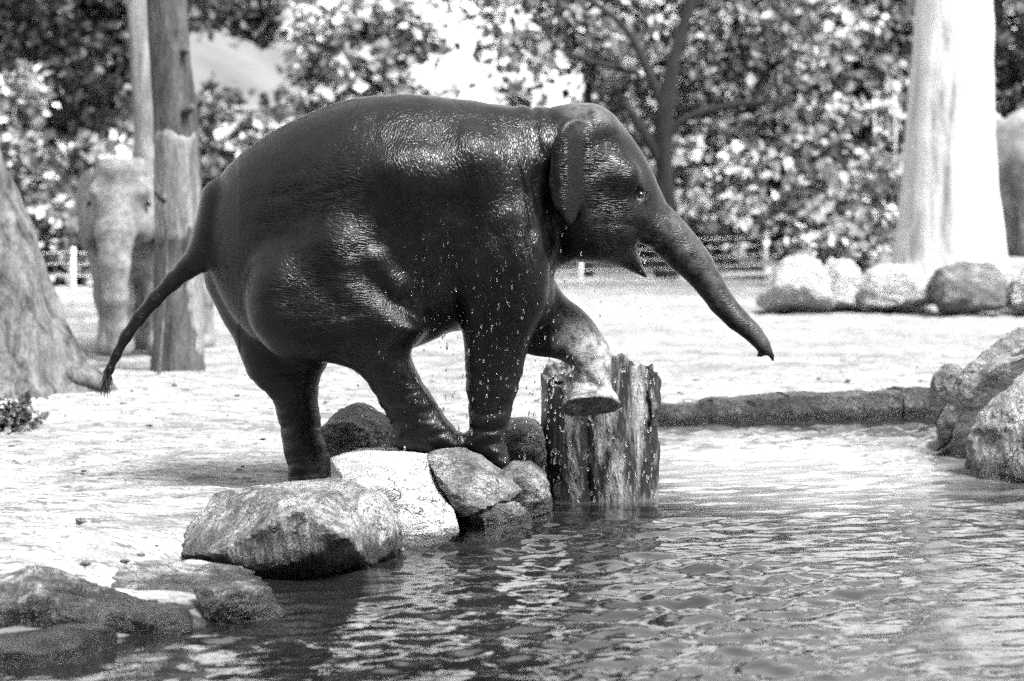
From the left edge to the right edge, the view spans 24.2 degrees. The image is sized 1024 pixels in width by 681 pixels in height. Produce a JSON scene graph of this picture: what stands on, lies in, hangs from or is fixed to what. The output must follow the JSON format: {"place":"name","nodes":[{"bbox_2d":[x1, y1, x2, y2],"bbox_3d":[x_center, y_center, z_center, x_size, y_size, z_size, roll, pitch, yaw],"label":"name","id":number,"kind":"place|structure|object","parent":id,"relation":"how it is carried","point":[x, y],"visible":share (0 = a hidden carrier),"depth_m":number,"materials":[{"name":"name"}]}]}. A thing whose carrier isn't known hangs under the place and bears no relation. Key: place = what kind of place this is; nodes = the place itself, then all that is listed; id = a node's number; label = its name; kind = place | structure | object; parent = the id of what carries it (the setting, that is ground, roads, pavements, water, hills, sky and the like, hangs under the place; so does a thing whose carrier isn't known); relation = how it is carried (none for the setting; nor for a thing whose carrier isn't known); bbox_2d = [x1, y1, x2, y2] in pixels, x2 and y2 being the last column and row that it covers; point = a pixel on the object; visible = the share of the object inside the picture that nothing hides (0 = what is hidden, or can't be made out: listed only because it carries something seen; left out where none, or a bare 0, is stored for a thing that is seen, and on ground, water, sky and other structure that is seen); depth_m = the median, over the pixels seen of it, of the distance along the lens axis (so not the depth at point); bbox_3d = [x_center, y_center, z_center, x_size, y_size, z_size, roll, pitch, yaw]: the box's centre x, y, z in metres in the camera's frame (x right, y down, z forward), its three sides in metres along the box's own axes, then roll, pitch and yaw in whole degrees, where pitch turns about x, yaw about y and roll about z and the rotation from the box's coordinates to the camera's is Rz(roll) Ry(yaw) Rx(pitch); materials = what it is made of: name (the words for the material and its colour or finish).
{"place":"outdoors","nodes":[
{"label":"outdoors","id":0,"kind":"place"},
{"bbox_2d":[0,9,370,203],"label":"hill","id":1,"kind":"structure","parent":0,"point":[246,66],"depth_m":131.09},
{"bbox_2d":[357,204,655,503],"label":"water drops","id":2,"kind":"object","parent":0,"point":[595,436],"visible":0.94,"depth_m":12.29,"materials":[{"name":"white"}]},
{"bbox_2d":[0,417,1023,680],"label":"water","id":3,"kind":"structure","parent":0,"point":[874,549],"depth_m":10.01,"materials":[{"name":"grey liquid"}]},
{"bbox_2d":[964,372,1023,483],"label":"rock","id":4,"kind":"object","parent":3,"relation":"in","point":[995,445],"visible":0.88,"depth_m":13.99,"materials":[{"name":"stone"}]},
{"bbox_2d":[0,166,1023,636],"bbox_3d":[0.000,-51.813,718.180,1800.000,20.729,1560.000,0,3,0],"label":"ground","id":5,"kind":"structure","parent":0,"point":[140,486],"depth_m":17.93,"materials":[{"name":"white sand"}]},
{"bbox_2d":[0,389,49,432],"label":"plant","id":6,"kind":"object","parent":5,"relation":"on","point":[13,415],"visible":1,"depth_m":15.01,"materials":[{"name":"grey plant"}]},
{"bbox_2d":[0,59,63,188],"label":"tree","id":7,"kind":"object","parent":5,"relation":"on","point":[22,97],"visible":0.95,"depth_m":42.52,"materials":[{"name":"grey plant"}]},
{"bbox_2d":[0,623,117,667],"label":"rock","id":8,"kind":"object","parent":5,"relation":"on","point":[69,643],"visible":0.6,"depth_m":8.52,"materials":[{"name":"stone"}]},
{"bbox_2d":[0,149,118,398],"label":"tree","id":9,"kind":"object","parent":5,"relation":"on","point":[42,354],"visible":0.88,"depth_m":17.73,"materials":[{"name":"grey plant"}]},
{"bbox_2d":[0,128,132,284],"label":"shrub","id":10,"kind":"object","parent":5,"relation":"on","point":[57,212],"visible":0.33,"depth_m":39.75,"materials":[{"name":"grey plant"}]},
{"bbox_2d":[40,225,92,286],"bbox_3d":[-7.509,-1.020,39.031,3.489,1.831,2.288,0,3,0],"label":"shrub","id":11,"kind":"object","parent":5,"relation":"on","point":[52,269],"visible":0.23,"depth_m":38.65,"materials":[{"name":"grey plant"}]},
{"bbox_2d":[0,0,133,181],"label":"tree","id":12,"kind":"object","parent":5,"relation":"on","point":[60,127],"visible":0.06,"depth_m":48.64,"materials":[{"name":"grey plant"}]},
{"bbox_2d":[23,106,133,202],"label":"tree","id":13,"kind":"object","parent":5,"relation":"on","point":[70,153],"visible":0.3,"depth_m":43.47,"materials":[{"name":"grey plant"}]},
{"bbox_2d":[0,565,205,634],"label":"rock","id":14,"kind":"object","parent":5,"relation":"on","point":[58,596],"visible":0.66,"depth_m":9.03,"materials":[{"name":"stone"}]},
{"bbox_2d":[0,0,231,137],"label":"tree","id":15,"kind":"object","parent":5,"relation":"on","point":[67,55],"visible":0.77,"depth_m":46.05,"materials":[{"name":"grey plant"}]},
{"bbox_2d":[126,0,153,164],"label":"tree","id":16,"kind":"object","parent":5,"relation":"on","point":[142,108],"visible":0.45,"depth_m":27.27,"materials":[{"name":"grey plant"}]},
{"bbox_2d":[76,158,215,356],"bbox_3d":[-3.614,-0.823,23.770,1.298,1.962,2.641,0,3,0],"label":"elephant","id":17,"kind":"object","parent":5,"relation":"on","point":[115,209],"visible":0.44,"depth_m":22.70},
{"bbox_2d":[153,191,167,374],"bbox_3d":[-2.997,-0.445,20.458,0.064,1.663,0.149,2,4,31],"label":"stake","id":18,"kind":"object","parent":5,"relation":"on","point":[159,197],"visible":0.76,"depth_m":20.45,"materials":[{"name":"grey wood"}]},
{"bbox_2d":[153,605,192,635],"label":"rock","id":19,"kind":"object","parent":5,"relation":"on","point":[173,620],"visible":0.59,"depth_m":9.06,"materials":[{"name":"grey stone"}]},
{"bbox_2d":[147,0,205,371],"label":"tree","id":20,"kind":"object","parent":5,"relation":"on","point":[177,181],"visible":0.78,"depth_m":20.80,"materials":[{"name":"grey plant"}]},
{"bbox_2d":[112,559,268,609],"bbox_3d":[-1.320,1.075,9.799,0.627,0.283,0.801,0,3,0],"label":"rock","id":21,"kind":"object","parent":5,"relation":"on","point":[189,575],"visible":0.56,"depth_m":9.85,"materials":[{"name":"stone"}]},
{"bbox_2d":[193,579,284,622],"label":"rock","id":22,"kind":"object","parent":5,"relation":"on","point":[238,601],"visible":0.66,"depth_m":9.31,"materials":[{"name":"grey stone"}]},
{"bbox_2d":[196,71,299,191],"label":"tree","id":23,"kind":"object","parent":5,"relation":"on","point":[223,146],"visible":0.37,"depth_m":42.35,"materials":[{"name":"grey plant"}]},
{"bbox_2d":[188,0,343,51],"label":"tree","id":24,"kind":"object","parent":5,"relation":"on","point":[246,19],"visible":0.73,"depth_m":49.29,"materials":[{"name":"grey plant"}]},
{"bbox_2d":[181,476,370,578],"bbox_3d":[-1.083,0.939,10.897,0.915,0.554,1.526,0,3,0],"label":"rock","id":25,"kind":"object","parent":5,"relation":"on","point":[312,528],"visible":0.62,"depth_m":10.36,"materials":[{"name":"stone"}]},
{"bbox_2d":[244,0,369,137],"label":"tree","id":26,"kind":"object","parent":5,"relation":"on","point":[326,48],"visible":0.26,"depth_m":43.16,"materials":[{"name":"grey plant"}]},
{"bbox_2d":[321,402,394,469],"bbox_3d":[-0.831,0.519,12.831,0.479,0.360,0.709,0,3,0],"label":"rock","id":27,"kind":"object","parent":5,"relation":"on","point":[347,428],"visible":0.43,"depth_m":12.56,"materials":[{"name":"grey stone"}]},
{"bbox_2d":[275,0,459,113],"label":"tree","id":28,"kind":"object","parent":5,"relation":"on","point":[391,32],"visible":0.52,"depth_m":44.95,"materials":[{"name":"grey plant"}]},
{"bbox_2d":[292,11,449,101],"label":"tree","id":29,"kind":"object","parent":5,"relation":"on","point":[397,88],"visible":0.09,"depth_m":44.49,"materials":[{"name":"grey plant"}]},
{"bbox_2d":[341,477,402,565],"bbox_3d":[-0.658,0.947,11.197,0.292,0.565,1.185,0,3,-5],"label":"rock","id":30,"kind":"object","parent":5,"relation":"on","point":[379,518],"visible":0.55,"depth_m":10.78,"materials":[{"name":"stone"}]},
{"bbox_2d":[330,447,458,549],"bbox_3d":[-0.582,0.851,11.689,0.663,0.622,0.967,0,3,0],"label":"rock","id":31,"kind":"object","parent":5,"relation":"on","point":[423,511],"visible":0.42,"depth_m":11.30,"materials":[{"name":"stone"}]},
{"bbox_2d":[42,233,786,307],"bbox_3d":[-0.499,-1.370,36.798,19.895,1.630,0.069,-3,4,-39],"label":"fence","id":32,"kind":"object","parent":5,"relation":"on","point":[73,298],"visible":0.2,"depth_m":38.08,"materials":[{"name":"metal"}]},
{"bbox_2d":[97,94,773,481],"bbox_3d":[-0.384,-0.214,11.983,3.407,2.036,0.899,0,3,0],"label":"elephant","id":33,"kind":"object","parent":5,"relation":"on","point":[287,246],"visible":0.98,"depth_m":11.69},
{"bbox_2d":[5,366,937,590],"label":"pebbles","id":34,"kind":"object","parent":5,"relation":"on","point":[87,563],"visible":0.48,"depth_m":15.86,"materials":[{"name":"stone"}]},
{"bbox_2d":[427,447,521,516],"bbox_3d":[-0.182,0.697,11.718,0.464,0.358,0.695,0,3,0],"label":"rock","id":35,"kind":"object","parent":5,"relation":"on","point":[468,486],"visible":0.8,"depth_m":11.46,"materials":[{"name":"grey stone"}]},
{"bbox_2d":[425,75,550,107],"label":"shrub","id":36,"kind":"object","parent":5,"relation":"on","point":[516,89],"visible":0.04,"depth_m":45.62,"materials":[{"name":"grey plant"}]},
{"bbox_2d":[457,501,532,542],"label":"rock","id":37,"kind":"object","parent":5,"relation":"on","point":[500,522],"visible":0.52,"depth_m":11.46,"materials":[{"name":"grey stone"}]},
{"bbox_2d":[505,417,546,466],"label":"rock","id":38,"kind":"object","parent":5,"relation":"on","point":[534,450],"visible":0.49,"depth_m":12.72,"materials":[{"name":"stone"}]},
{"bbox_2d":[503,460,552,522],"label":"rock","id":39,"kind":"object","parent":5,"relation":"on","point":[531,481],"visible":0.61,"depth_m":12.08,"materials":[{"name":"grey stone"}]},
{"bbox_2d":[473,0,664,276],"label":"tree","id":40,"kind":"object","parent":5,"relation":"on","point":[611,46],"visible":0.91,"depth_m":41.44,"materials":[{"name":"grey plant"}]},
{"bbox_2d":[540,353,660,501],"bbox_3d":[0.477,0.676,13.232,0.699,1.256,0.692,0,3,0],"label":"tree stump","id":41,"kind":"object","parent":5,"relation":"on","point":[617,422],"visible":0.59,"depth_m":12.95,"materials":[{"name":"grey wood"}]},
{"bbox_2d":[567,68,714,159],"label":"tree","id":42,"kind":"object","parent":5,"relation":"on","point":[619,110],"visible":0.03,"depth_m":46.51,"materials":[{"name":"grey plant"}]},
{"bbox_2d":[408,0,889,279],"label":"tree","id":43,"kind":"object","parent":5,"relation":"on","point":[751,33],"visible":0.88,"depth_m":42.02,"materials":[{"name":"grey plant"}]},
{"bbox_2d":[611,93,775,250],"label":"tree","id":44,"kind":"object","parent":5,"relation":"on","point":[713,196],"visible":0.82,"depth_m":42.36,"materials":[{"name":"grey plant"}]},
{"bbox_2d":[637,223,761,265],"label":"shrub","id":45,"kind":"object","parent":5,"relation":"on","point":[712,251],"visible":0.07,"depth_m":46.52,"materials":[{"name":"grey plant"}]},
{"bbox_2d":[640,0,892,257],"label":"tree","id":46,"kind":"object","parent":5,"relation":"on","point":[753,109],"visible":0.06,"depth_m":48.99,"materials":[{"name":"grey plant"}]},
{"bbox_2d":[677,152,860,260],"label":"shrub","id":47,"kind":"object","parent":5,"relation":"on","point":[729,230],"visible":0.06,"depth_m":44.26,"materials":[{"name":"grey plant"}]},
{"bbox_2d":[657,386,930,427],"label":"pond wall","id":48,"kind":"structure","parent":5,"relation":"on","point":[896,402],"depth_m":17.46,"materials":[{"name":"stone"}]},
{"bbox_2d":[756,255,835,312],"bbox_3d":[3.685,-0.722,31.044,1.013,0.783,1.125,0,3,0],"label":"boulder","id":49,"kind":"object","parent":5,"relation":"on","point":[799,283],"visible":0.99,"depth_m":30.65,"materials":[{"name":"white stone"}]},
{"bbox_2d":[706,88,894,266],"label":"tree","id":50,"kind":"object","parent":5,"relation":"on","point":[789,138],"visible":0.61,"depth_m":43.33,"materials":[{"name":"grey plant"}]},
{"bbox_2d":[738,143,902,262],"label":"shrub","id":51,"kind":"object","parent":5,"relation":"on","point":[873,192],"visible":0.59,"depth_m":40.65,"materials":[{"name":"grey plant"}]},
{"bbox_2d":[763,204,895,275],"bbox_3d":[5.229,-1.412,38.606,2.079,1.599,2.446,-3,4,-37],"label":"shrub","id":52,"kind":"object","parent":5,"relation":"on","point":[826,246],"visible":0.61,"depth_m":38.27,"materials":[{"name":"grey plant"}]},
{"bbox_2d":[769,0,914,172],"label":"tree","id":53,"kind":"object","parent":5,"relation":"on","point":[868,73],"visible":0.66,"depth_m":44.90,"materials":[{"name":"grey plant"}]},
{"bbox_2d":[824,259,862,311],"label":"boulder","id":54,"kind":"object","parent":5,"relation":"on","point":[844,276],"visible":0.66,"depth_m":30.97,"materials":[{"name":"white stone"}]},
{"bbox_2d":[857,94,896,220],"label":"gate frame","id":55,"kind":"object","parent":5,"relation":"on","point":[874,106],"visible":0.49,"depth_m":44.31,"materials":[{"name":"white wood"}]},
{"bbox_2d":[856,264,933,310],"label":"boulder","id":56,"kind":"object","parent":5,"relation":"on","point":[889,287],"visible":0.97,"depth_m":30.64,"materials":[{"name":"white stone"}]},
{"bbox_2d":[929,363,962,425],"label":"rock","id":57,"kind":"object","parent":5,"relation":"on","point":[944,377],"visible":0.39,"depth_m":16.29,"materials":[{"name":"grey stone"}]},
{"bbox_2d":[890,0,1009,275],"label":"tree","id":58,"kind":"object","parent":5,"relation":"on","point":[949,209],"visible":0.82,"depth_m":32.37,"materials":[{"name":"white plant"}]},
{"bbox_2d":[929,260,1007,313],"bbox_3d":[5.808,-0.680,30.432,1.011,0.690,1.070,0,3,0],"label":"boulder","id":59,"kind":"object","parent":5,"relation":"on","point":[964,286],"visible":1,"depth_m":30.06,"materials":[{"name":"grey stone"}]},
{"bbox_2d":[936,327,1023,451],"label":"rock","id":60,"kind":"object","parent":5,"relation":"on","point":[993,364],"visible":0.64,"depth_m":15.16,"materials":[{"name":"grey stone"}]},
{"bbox_2d":[950,349,1023,458],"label":"rock","id":61,"kind":"object","parent":5,"relation":"on","point":[965,423],"visible":0.38,"depth_m":15.08,"materials":[{"name":"stone"}]},
{"bbox_2d":[993,0,1023,118],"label":"tree","id":62,"kind":"object","parent":5,"relation":"on","point":[1009,78],"visible":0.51,"depth_m":46.16,"materials":[{"name":"grey plant"}]},
{"bbox_2d":[995,108,1023,256],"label":"elephant","id":63,"kind":"object","parent":5,"relation":"on","point":[1009,133],"visible":0.69,"depth_m":36.05},
{"bbox_2d":[1004,267,1023,312],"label":"boulder","id":64,"kind":"object","parent":5,"relation":"on","point":[1015,294],"visible":0.88,"depth_m":30.36,"materials":[{"name":"grey stone"}]},
{"bbox_2d":[283,0,1015,165],"label":"sky","id":65,"kind":"structure","parent":0,"point":[460,66],"materials":[{"name":"white"}]}
]}

